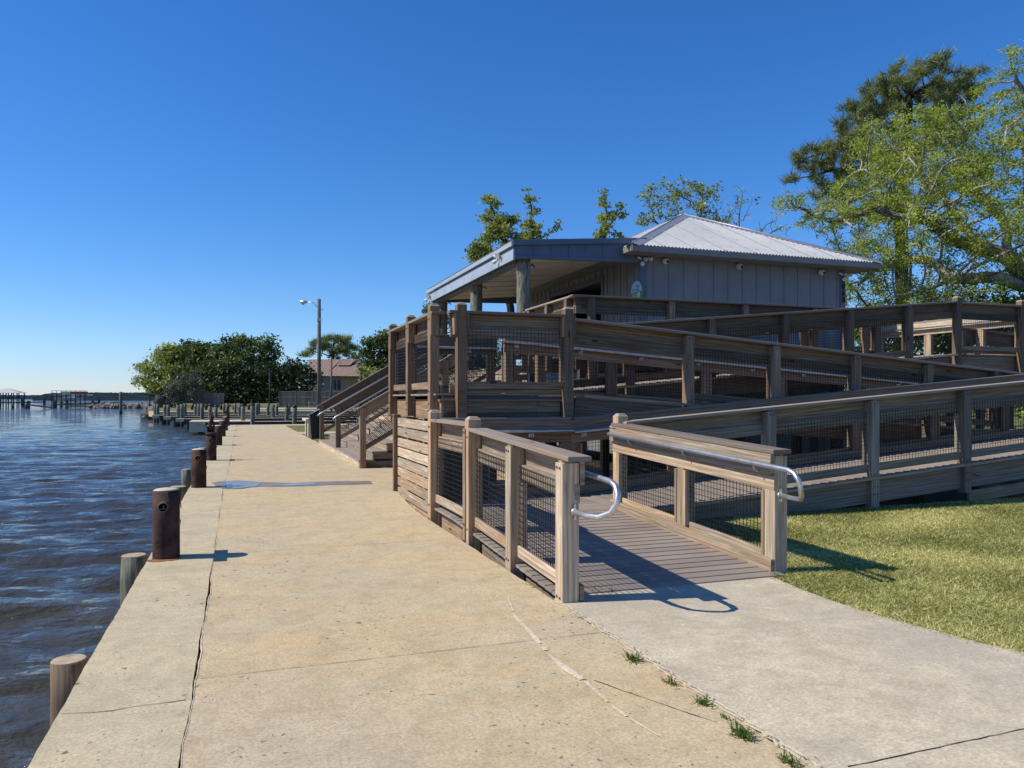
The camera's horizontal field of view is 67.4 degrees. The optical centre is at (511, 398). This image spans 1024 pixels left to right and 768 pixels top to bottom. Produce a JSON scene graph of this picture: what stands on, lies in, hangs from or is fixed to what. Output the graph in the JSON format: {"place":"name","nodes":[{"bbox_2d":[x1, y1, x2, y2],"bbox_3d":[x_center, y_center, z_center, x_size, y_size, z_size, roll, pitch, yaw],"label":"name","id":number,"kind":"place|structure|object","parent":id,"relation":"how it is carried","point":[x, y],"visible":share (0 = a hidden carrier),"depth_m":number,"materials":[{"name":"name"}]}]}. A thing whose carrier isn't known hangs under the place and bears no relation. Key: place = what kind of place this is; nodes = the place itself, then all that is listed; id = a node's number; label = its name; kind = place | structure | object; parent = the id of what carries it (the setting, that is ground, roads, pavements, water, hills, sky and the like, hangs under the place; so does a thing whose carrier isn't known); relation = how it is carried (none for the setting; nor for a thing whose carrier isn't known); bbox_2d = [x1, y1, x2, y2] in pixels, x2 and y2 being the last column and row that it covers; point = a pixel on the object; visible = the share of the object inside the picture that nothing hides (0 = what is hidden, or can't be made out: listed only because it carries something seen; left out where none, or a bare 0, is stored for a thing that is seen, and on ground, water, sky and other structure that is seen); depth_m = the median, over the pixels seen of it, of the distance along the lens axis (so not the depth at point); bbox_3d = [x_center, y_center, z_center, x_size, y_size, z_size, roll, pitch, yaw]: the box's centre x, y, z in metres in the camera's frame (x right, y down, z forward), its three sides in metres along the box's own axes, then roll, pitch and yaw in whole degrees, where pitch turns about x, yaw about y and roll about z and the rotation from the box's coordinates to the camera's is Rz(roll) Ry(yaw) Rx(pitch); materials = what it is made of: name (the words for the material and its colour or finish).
{"place":"outdoors","nodes":[
{"label":"outdoors","id":0,"kind":"place"},
{"bbox_2d":[32,392,173,399],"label":"wooded hills","id":1,"kind":"structure","parent":0,"point":[107,396],"depth_m":900.00,"materials":[{"name":"green plant"}]},
{"bbox_2d":[114,403,153,408],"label":"sand bank","id":2,"kind":"structure","parent":0,"point":[150,407],"depth_m":275.16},
{"bbox_2d":[88,402,152,408],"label":"riprap","id":3,"kind":"object","parent":2,"relation":"on","point":[109,405],"visible":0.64,"depth_m":188.13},
{"bbox_2d":[149,410,353,416],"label":"walkway","id":4,"kind":"structure","parent":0,"point":[151,413],"depth_m":89.13,"materials":[{"name":"wood"}]},
{"bbox_2d":[0,399,558,767],"bbox_3d":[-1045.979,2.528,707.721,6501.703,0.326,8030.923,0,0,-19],"label":"water","id":5,"kind":"structure","parent":0,"point":[78,485],"depth_m":14.99,"materials":[{"name":"liquid"}]},
{"bbox_2d":[0,388,30,407],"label":"pier shelter","id":6,"kind":"object","parent":5,"relation":"in","point":[11,391],"visible":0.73,"depth_m":201.21,"materials":[{"name":"white wood"}]},
{"bbox_2d":[50,654,86,727],"bbox_3d":[-2.593,2.312,4.493,0.204,1.576,0.200,0,0,-19],"label":"timber pile","id":7,"kind":"object","parent":5,"relation":"in","point":[66,671],"visible":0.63,"depth_m":4.41,"materials":[{"name":"wood"}]},
{"bbox_2d":[47,390,92,406],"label":"boathouse","id":8,"kind":"object","parent":5,"relation":"in","point":[66,394],"visible":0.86,"depth_m":215.70,"materials":[{"name":"grey wood"}]},
{"bbox_2d":[120,553,146,606],"bbox_3d":[-3.613,2.298,7.336,0.240,1.607,0.236,0,0,-19],"label":"timber pile","id":9,"kind":"object","parent":5,"relation":"in","point":[132,565],"visible":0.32,"depth_m":7.24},
{"bbox_2d":[170,486,186,500],"bbox_3d":[-5.553,2.282,12.781,0.266,1.636,0.266,0,0,-19],"label":"timber pile","id":10,"kind":"object","parent":5,"relation":"in","point":[183,490],"visible":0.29,"depth_m":12.71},
{"bbox_2d":[181,469,190,489],"bbox_3d":[-6.138,2.218,14.483,0.178,1.768,0.174,0,0,-19],"label":"timber pile","id":11,"kind":"object","parent":5,"relation":"in","point":[185,477],"visible":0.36,"depth_m":14.41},
{"bbox_2d":[250,403,254,424],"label":"timber pile","id":12,"kind":"object","parent":5,"relation":"in","point":[252,413],"visible":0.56,"depth_m":49.15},
{"bbox_2d":[152,414,358,423],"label":"finger pier","id":13,"kind":"structure","parent":5,"relation":"in","point":[157,416],"depth_m":75.59,"materials":[{"name":"wood"}]},
{"bbox_2d":[163,415,358,426],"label":"finger pier","id":14,"kind":"structure","parent":5,"relation":"in","point":[169,418],"depth_m":69.13,"materials":[{"name":"wood"}]},
{"bbox_2d":[176,417,356,428],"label":"finger pier","id":15,"kind":"structure","parent":5,"relation":"in","point":[187,420],"depth_m":62.63,"materials":[{"name":"wood"}]},
{"bbox_2d":[189,420,356,434],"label":"finger pier","id":16,"kind":"structure","parent":5,"relation":"in","point":[199,427],"depth_m":53.30,"materials":[{"name":"wood"}]},
{"bbox_2d":[298,358,371,390],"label":"house","id":17,"kind":"structure","parent":0,"point":[344,367],"depth_m":161.20,"materials":[{"name":"ceramic"}]},
{"bbox_2d":[353,442,609,506],"bbox_3d":[-2.184,1.651,19.669,4.228,0.298,13.850,0,0,-19],"label":"stair pad","id":18,"kind":"object","parent":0,"point":[384,475],"visible":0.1,"depth_m":15.15,"materials":[{"name":"beige concrete"}]},
{"bbox_2d":[319,365,526,466],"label":"stairs","id":19,"kind":"structure","parent":18,"relation":"on","point":[348,450],"depth_m":18.91,"materials":[{"name":"wood"}]},
{"bbox_2d":[316,354,422,438],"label":"stair railing","id":20,"kind":"object","parent":19,"relation":"on","point":[340,397],"visible":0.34,"depth_m":25.10,"materials":[{"name":"brown wood"}]},
{"bbox_2d":[331,354,475,447],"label":"stair railing","id":21,"kind":"object","parent":19,"relation":"on","point":[363,395],"visible":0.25,"depth_m":20.87,"materials":[{"name":"brown wood"}]},
{"bbox_2d":[354,311,526,467],"bbox_3d":[-1.444,-0.297,17.157,4.114,3.593,0.140,0,0,-19],"label":"stair railing","id":22,"kind":"object","parent":19,"relation":"on","point":[364,411],"visible":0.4,"depth_m":16.66,"materials":[{"name":"brown wood"}]},
{"bbox_2d":[0,0,1023,394],"label":"sky","id":23,"kind":"structure","parent":0,"point":[171,171],"materials":[{"name":"blue"}]},
{"bbox_2d":[181,417,985,767],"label":"promenade","id":24,"kind":"structure","parent":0,"point":[321,597],"depth_m":4.41,"materials":[{"name":"beige concrete"}]},
{"bbox_2d":[180,460,230,767],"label":"joint edging","id":25,"kind":"object","parent":24,"relation":"on","point":[200,644],"visible":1,"depth_m":4.50,"materials":[{"name":"concrete"}]},
{"bbox_2d":[225,480,259,487],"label":"puddle","id":26,"kind":"object","parent":24,"relation":"on","point":[236,484],"visible":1,"depth_m":13.28,"materials":[{"name":"blue liquid"}]},
{"bbox_2d":[213,480,371,488],"bbox_3d":[-3.902,1.494,13.645,2.706,0.001,1.438,0,0,-19],"label":"damp patch","id":27,"kind":"object","parent":24,"relation":"on","point":[221,484],"visible":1,"depth_m":13.47,"materials":[{"name":"concrete"}]},
{"bbox_2d":[308,409,319,439],"bbox_3d":[-7.246,0.918,28.323,0.535,1.164,0.800,0,0,-19],"label":"trash can","id":28,"kind":"object","parent":24,"relation":"on","point":[314,424],"visible":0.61,"depth_m":27.98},
{"bbox_2d":[63,462,1023,765],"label":"slab cracks","id":29,"kind":"object","parent":24,"relation":"on","point":[617,688],"visible":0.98,"depth_m":3.67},
{"bbox_2d":[508,596,658,735],"bbox_3d":[0.244,1.494,4.592,0.142,0.001,2.514,0,0,-16],"label":"scrape mark","id":30,"kind":"object","parent":24,"relation":"on","point":[567,669],"visible":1,"depth_m":4.25,"materials":[{"name":"concrete"}]},
{"bbox_2d":[617,649,644,665],"bbox_3d":[0.685,1.480,4.410,0.144,0.066,0.251,0,0,-19],"label":"weed tuft","id":31,"kind":"object","parent":24,"relation":"on","point":[632,658],"visible":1,"depth_m":4.38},
{"bbox_2d":[556,601,819,767],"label":"slab edge","id":32,"kind":"object","parent":24,"relation":"on","point":[750,722],"visible":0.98,"depth_m":3.77,"materials":[{"name":"concrete"}]},
{"bbox_2d":[690,694,713,709],"bbox_3d":[0.928,1.480,3.760,0.131,0.055,0.122,0,0,9],"label":"weed tuft","id":33,"kind":"object","parent":24,"relation":"on","point":[699,700],"visible":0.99,"depth_m":3.76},
{"bbox_2d":[726,718,762,742],"bbox_3d":[1.024,1.476,3.405,0.192,0.072,0.174,0,0,24],"label":"weed tuft","id":34,"kind":"object","parent":24,"relation":"on","point":[740,733],"visible":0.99,"depth_m":3.40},
{"bbox_2d":[773,747,803,767],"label":"weed tuft","id":35,"kind":"object","parent":24,"relation":"on","point":[785,758],"visible":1,"depth_m":3.15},
{"bbox_2d":[149,402,1022,419],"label":"lawn","id":36,"kind":"structure","parent":0,"point":[262,405],"depth_m":124.88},
{"bbox_2d":[140,408,161,419],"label":"riprap","id":37,"kind":"object","parent":36,"relation":"on","point":[144,414],"visible":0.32,"depth_m":90.37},
{"bbox_2d":[129,385,182,408],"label":"cut trunk","id":38,"kind":"object","parent":36,"relation":"on","point":[160,401],"visible":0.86,"depth_m":121.41,"materials":[{"name":"plant"}]},
{"bbox_2d":[128,341,206,396],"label":"waterside oak","id":39,"kind":"object","parent":36,"relation":"on","point":[160,358],"visible":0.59,"depth_m":147.25,"materials":[{"name":"green plant"}]},
{"bbox_2d":[156,367,206,407],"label":"bush","id":40,"kind":"object","parent":36,"relation":"on","point":[183,391],"visible":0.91,"depth_m":125.13,"materials":[{"name":"green plant"}]},
{"bbox_2d":[153,338,246,397],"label":"oak","id":41,"kind":"object","parent":36,"relation":"on","point":[197,352],"visible":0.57,"depth_m":145.29,"materials":[{"name":"green plant"}]},
{"bbox_2d":[193,392,208,406],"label":"board fence","id":42,"kind":"object","parent":36,"relation":"on","point":[203,398],"visible":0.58,"depth_m":127.95,"materials":[{"name":"grey wood"}]},
{"bbox_2d":[209,393,223,406],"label":"board fence","id":43,"kind":"object","parent":36,"relation":"on","point":[216,399],"visible":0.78,"depth_m":127.00,"materials":[{"name":"grey wood"}]},
{"bbox_2d":[203,358,288,405],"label":"shade tree","id":44,"kind":"object","parent":36,"relation":"on","point":[238,374],"visible":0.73,"depth_m":141.26,"materials":[{"name":"green plant"}]},
{"bbox_2d":[212,332,288,403],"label":"tall oak","id":45,"kind":"object","parent":36,"relation":"on","point":[248,351],"visible":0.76,"depth_m":150.03,"materials":[{"name":"green plant"}]},
{"bbox_2d":[262,361,275,406],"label":"palm","id":46,"kind":"object","parent":36,"relation":"on","point":[269,370],"visible":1,"depth_m":137.88,"materials":[{"name":"green plant"}]},
{"bbox_2d":[262,354,323,401],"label":"tree","id":47,"kind":"object","parent":36,"relation":"on","point":[298,374],"visible":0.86,"depth_m":140.12,"materials":[{"name":"green plant"}]},
{"bbox_2d":[167,354,426,402],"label":"distant woods","id":48,"kind":"object","parent":36,"relation":"on","point":[252,401],"visible":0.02,"depth_m":234.99,"materials":[{"name":"green plant"}]},
{"bbox_2d":[300,299,321,408],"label":"street lamp","id":49,"kind":"object","parent":36,"relation":"on","point":[318,306],"visible":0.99,"depth_m":46.51,"materials":[{"name":"grey metal"}]},
{"bbox_2d":[294,332,360,376],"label":"umbrella pine","id":50,"kind":"object","parent":36,"relation":"on","point":[345,345],"visible":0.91,"depth_m":188.99,"materials":[{"name":"green plant"}]},
{"bbox_2d":[279,391,381,406],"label":"board fence","id":51,"kind":"object","parent":36,"relation":"on","point":[300,398],"visible":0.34,"depth_m":134.96,"materials":[{"name":"grey wood"}]},
{"bbox_2d":[355,365,380,403],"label":"olive shrub","id":52,"kind":"object","parent":36,"relation":"on","point":[365,374],"visible":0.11,"depth_m":129.43,"materials":[{"name":"green plant"}]},
{"bbox_2d":[353,328,405,371],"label":"roadside oak","id":53,"kind":"object","parent":36,"relation":"on","point":[379,342],"visible":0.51,"depth_m":147.50,"materials":[{"name":"green plant"}]},
{"bbox_2d":[287,417,1023,654],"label":"lawn","id":54,"kind":"structure","parent":0,"point":[302,429],"depth_m":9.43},
{"bbox_2d":[440,348,500,373],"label":"garden shrub","id":55,"kind":"object","parent":54,"relation":"on","point":[498,359],"visible":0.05,"depth_m":41.47,"materials":[{"name":"green plant"}]},
{"bbox_2d":[461,193,529,311],"bbox_3d":[-0.552,-3.691,33.974,3.279,10.873,2.449,0,0,-19],"label":"leafy young oak","id":56,"kind":"object","parent":54,"relation":"on","point":[500,228],"visible":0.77,"depth_m":33.65,"materials":[{"name":"green plant"}]},
{"bbox_2d":[516,186,561,238],"bbox_3d":[1.148,-3.719,33.154,1.957,10.841,1.758,0,0,-19],"label":"slender oak","id":57,"kind":"object","parent":54,"relation":"on","point":[532,225],"visible":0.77,"depth_m":32.87,"materials":[{"name":"green plant"}]},
{"bbox_2d":[592,187,629,237],"bbox_3d":[4.159,-3.687,33.078,1.611,10.792,1.660,0,0,-19],"label":"bushy treetop","id":58,"kind":"object","parent":54,"relation":"on","point":[604,230],"visible":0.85,"depth_m":32.85,"materials":[{"name":"green plant"}]},
{"bbox_2d":[635,173,733,227],"bbox_3d":[8.027,-4.343,36.084,4.546,12.114,3.220,0,0,8],"label":"scraggly oak","id":59,"kind":"object","parent":54,"relation":"on","point":[700,206],"visible":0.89,"depth_m":35.74,"materials":[{"name":"green plant"}]},
{"bbox_2d":[709,185,790,236],"bbox_3d":[10.818,-3.996,35.073,3.809,11.366,3.097,0,0,-19],"label":"bare tree","id":60,"kind":"object","parent":54,"relation":"on","point":[741,203],"visible":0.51,"depth_m":34.78,"materials":[{"name":"green plant"}]},
{"bbox_2d":[778,43,994,303],"bbox_3d":[20.007,-8.019,40.340,11.751,19.435,7.709,0,0,-19],"label":"tall pine","id":61,"kind":"object","parent":54,"relation":"on","point":[937,89],"visible":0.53,"depth_m":39.23,"materials":[{"name":"green plant"}]},
{"bbox_2d":[767,39,1023,320],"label":"live oak","id":62,"kind":"object","parent":54,"relation":"on","point":[1005,255],"visible":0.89,"depth_m":24.43,"materials":[{"name":"green plant"}]},
{"bbox_2d":[855,302,945,388],"bbox_3d":[13.268,-0.551,27.127,4.280,5.749,4.980,0,0,-19],"label":"leafy shrub","id":63,"kind":"object","parent":54,"relation":"on","point":[890,347],"visible":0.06,"depth_m":26.59,"materials":[{"name":"green plant"}]},
{"bbox_2d":[898,291,1023,423],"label":"leafy shrub","id":64,"kind":"object","parent":54,"relation":"on","point":[944,347],"visible":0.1,"depth_m":25.83,"materials":[{"name":"green plant"}]},
{"bbox_2d":[975,409,983,428],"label":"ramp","id":65,"kind":"structure","parent":54,"relation":"on","point":[977,426],"depth_m":19.14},
{"bbox_2d":[962,327,1013,353],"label":"railing","id":66,"kind":"object","parent":65,"relation":"attached to","point":[966,337],"visible":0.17,"depth_m":18.95,"materials":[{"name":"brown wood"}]},
{"bbox_2d":[970,288,1023,428],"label":"leafy shrub","id":67,"kind":"object","parent":54,"relation":"on","point":[1021,296],"visible":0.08,"depth_m":24.34,"materials":[{"name":"green plant"}]},
{"bbox_2d":[423,446,1023,513],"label":"under ramp soil","id":68,"kind":"structure","parent":0,"point":[949,496],"depth_m":14.38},
{"bbox_2d":[393,414,487,518],"bbox_3d":[-1.081,1.130,11.214,0.775,1.740,2.950,0,0,-19],"label":"slatted screen","id":69,"kind":"object","parent":68,"relation":"on","point":[419,446],"visible":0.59,"depth_m":11.25,"materials":[{"name":"brown wood"}]},
{"bbox_2d":[428,410,482,542],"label":"railing","id":70,"kind":"object","parent":68,"relation":"on","point":[444,435],"visible":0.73,"depth_m":9.24,"materials":[{"name":"brown wood"}]},
{"bbox_2d":[393,394,574,512],"bbox_3d":[-0.628,0.892,12.419,2.080,1.915,3.400,0,0,-19],"label":"landing","id":71,"kind":"object","parent":68,"relation":"on","point":[421,405],"visible":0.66,"depth_m":11.31,"materials":[{"name":"wood"}]},
{"bbox_2d":[388,304,444,415],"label":"railing","id":72,"kind":"object","parent":71,"relation":"attached to","point":[411,333],"visible":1,"depth_m":11.96,"materials":[{"name":"brown wood"}]},
{"bbox_2d":[397,334,498,401],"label":"railing","id":73,"kind":"object","parent":71,"relation":"attached to","point":[446,343],"visible":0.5,"depth_m":14.10,"materials":[{"name":"brown wood"}]},
{"bbox_2d":[438,399,561,417],"bbox_3d":[-0.149,0.179,10.804,1.810,0.342,0.105,0,0,-19],"label":"fascia board","id":74,"kind":"object","parent":71,"relation":"attached to","point":[534,408],"visible":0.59,"depth_m":10.85,"materials":[{"name":"brown wood"}]},
{"bbox_2d":[447,302,575,417],"bbox_3d":[0.015,-0.523,10.790,1.870,1.577,0.194,0,0,-19],"label":"railing","id":75,"kind":"object","parent":71,"relation":"attached to","point":[464,323],"visible":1,"depth_m":10.79,"materials":[{"name":"brown wood"}]},
{"bbox_2d":[441,417,574,498],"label":"railing","id":76,"kind":"object","parent":68,"relation":"on","point":[560,430],"visible":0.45,"depth_m":10.66,"materials":[{"name":"brown wood"}]},
{"bbox_2d":[421,494,609,539],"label":"platform","id":77,"kind":"structure","parent":68,"relation":"on","point":[450,525],"depth_m":9.45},
{"bbox_2d":[453,510,784,599],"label":"ramp","id":78,"kind":"structure","parent":68,"relation":"on","point":[619,551],"depth_m":7.00,"materials":[{"name":"wood"}]},
{"bbox_2d":[465,416,620,602],"bbox_3d":[0.131,1.014,6.652,0.268,1.651,3.038,0,0,-19],"label":"railing","id":79,"kind":"object","parent":78,"relation":"attached to","point":[521,463],"visible":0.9,"depth_m":6.54,"materials":[{"name":"brown wood"}]},
{"bbox_2d":[607,413,803,573],"bbox_3d":[1.828,0.967,7.810,0.268,1.562,3.495,0,0,-19],"label":"railing","id":80,"kind":"object","parent":78,"relation":"attached to","point":[687,455],"visible":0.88,"depth_m":7.49,"materials":[{"name":"brown wood"}]},
{"bbox_2d":[426,213,881,452],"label":"building","id":81,"kind":"structure","parent":68,"relation":"on","point":[704,256],"depth_m":20.60,"materials":[{"name":"grey wood"}]},
{"bbox_2d":[549,276,603,320],"bbox_3d":[1.859,-2.600,23.296,0.050,1.640,4.100,0,0,-19],"label":"serving window","id":82,"kind":"structure","parent":81,"relation":"in","point":[599,279],"depth_m":22.65,"materials":[{"name":"brown paint"}]},
{"bbox_2d":[631,280,642,297],"bbox_3d":[3.167,-2.700,19.527,0.030,0.600,0.600,0,0,-19],"label":"oval sign","id":83,"kind":"object","parent":81,"relation":"attached to","point":[637,289],"visible":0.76,"depth_m":19.46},
{"bbox_2d":[530,357,956,470],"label":"deck","id":84,"kind":"structure","parent":68,"relation":"on","point":[532,378],"depth_m":17.41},
{"bbox_2d":[525,296,575,372],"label":"railing","id":85,"kind":"object","parent":84,"relation":"attached to","point":[557,306],"visible":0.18,"depth_m":16.54,"materials":[{"name":"brown wood"}]},
{"bbox_2d":[569,294,880,368],"bbox_3d":[4.947,-1.319,16.603,8.020,1.479,0.194,0,0,-19],"label":"railing","id":86,"kind":"object","parent":84,"relation":"attached to","point":[591,306],"visible":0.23,"depth_m":16.11,"materials":[{"name":"brown wood"}]},
{"bbox_2d":[881,319,1015,356],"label":"railing","id":87,"kind":"object","parent":84,"relation":"attached to","point":[928,329],"visible":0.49,"depth_m":19.85,"materials":[{"name":"brown wood"}]},
{"bbox_2d":[574,354,957,476],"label":"ramp","id":88,"kind":"structure","parent":68,"relation":"on","point":[942,358],"depth_m":14.39,"materials":[{"name":"wood"}]},
{"bbox_2d":[498,323,887,393],"bbox_3d":[4.183,-0.897,15.972,9.343,2.242,0.260,0,0,-19],"label":"railing","id":89,"kind":"object","parent":88,"relation":"attached to","point":[864,334],"visible":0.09,"depth_m":16.74,"materials":[{"name":"brown wood"}]},
{"bbox_2d":[535,301,956,394],"bbox_3d":[4.819,-0.879,14.500,9.563,2.320,0.194,0,0,-19],"label":"railing","id":90,"kind":"object","parent":88,"relation":"attached to","point":[784,324],"visible":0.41,"depth_m":14.78,"materials":[{"name":"brown wood"}]},
{"bbox_2d":[574,394,984,472],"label":"ramp","id":91,"kind":"structure","parent":68,"relation":"on","point":[586,405],"depth_m":11.66,"materials":[{"name":"wood"}]},
{"bbox_2d":[500,338,921,423],"bbox_3d":[4.245,-0.116,14.085,9.482,2.000,0.261,0,0,-19],"label":"railing","id":92,"kind":"object","parent":91,"relation":"attached to","point":[609,357],"visible":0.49,"depth_m":13.41,"materials":[{"name":"brown wood"}]},
{"bbox_2d":[574,318,1023,436],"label":"railing","id":93,"kind":"object","parent":91,"relation":"attached to","point":[689,347],"visible":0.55,"depth_m":12.17,"materials":[{"name":"brown wood"}]},
{"bbox_2d":[580,435,1023,518],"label":"ramp","id":94,"kind":"structure","parent":68,"relation":"on","point":[916,483],"depth_m":10.77,"materials":[{"name":"wood"}]},
{"bbox_2d":[570,374,1023,493],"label":"railing","id":95,"kind":"object","parent":94,"relation":"attached to","point":[591,428],"visible":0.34,"depth_m":12.29,"materials":[{"name":"brown wood"}]},
{"bbox_2d":[623,380,1023,507],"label":"railing","id":96,"kind":"object","parent":94,"relation":"attached to","point":[767,423],"visible":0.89,"depth_m":10.55,"materials":[{"name":"brown wood"}]},
{"bbox_2d":[966,481,1023,501],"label":"skirt board","id":97,"kind":"object","parent":94,"relation":"attached to","point":[992,492],"visible":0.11,"depth_m":11.34,"materials":[{"name":"brown wood"}]},
{"bbox_2d":[946,354,1015,428],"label":"platform","id":98,"kind":"structure","parent":68,"relation":"on","point":[1003,362],"depth_m":16.55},
{"bbox_2d":[952,296,1023,372],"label":"railing","id":99,"kind":"object","parent":98,"relation":"attached to","point":[977,311],"visible":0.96,"depth_m":16.40,"materials":[{"name":"brown wood"}]},
{"bbox_2d":[554,577,1023,767],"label":"entry slab","id":100,"kind":"structure","parent":0,"point":[823,680],"depth_m":4.22,"materials":[{"name":"grey concrete"}]},
{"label":"seawall face","id":101,"kind":"structure","parent":0,"visible":0},
{"bbox_2d":[28,425,235,767],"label":"seawall cap","id":102,"kind":"object","parent":101,"relation":"on","point":[147,650],"visible":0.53,"depth_m":4.28,"materials":[{"name":"concrete"}]},
{"bbox_2d":[152,487,180,559],"bbox_3d":[-3.257,1.321,7.249,0.257,0.957,0.559,0,0,-19],"label":"steel bollard","id":103,"kind":"object","parent":102,"relation":"on","point":[166,507],"visible":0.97,"depth_m":7.15,"materials":[{"name":"metal"}]},
{"bbox_2d":[191,448,206,487],"bbox_3d":[-5.279,1.321,12.962,0.257,0.957,0.559,0,0,-19],"label":"steel bollard","id":104,"kind":"object","parent":102,"relation":"on","point":[198,467],"visible":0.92,"depth_m":12.86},
{"bbox_2d":[206,410,216,460],"bbox_3d":[-7.274,1.039,18.589,0.263,1.522,0.559,0,0,-19],"label":"steel bollard","id":105,"kind":"object","parent":102,"relation":"on","point":[211,441],"visible":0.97,"depth_m":18.50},
{"bbox_2d":[215,425,222,444],"bbox_3d":[-9.390,1.329,24.576,0.257,0.942,0.559,0,0,-19],"label":"steel bollard","id":106,"kind":"object","parent":102,"relation":"on","point":[218,429],"visible":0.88,"depth_m":24.48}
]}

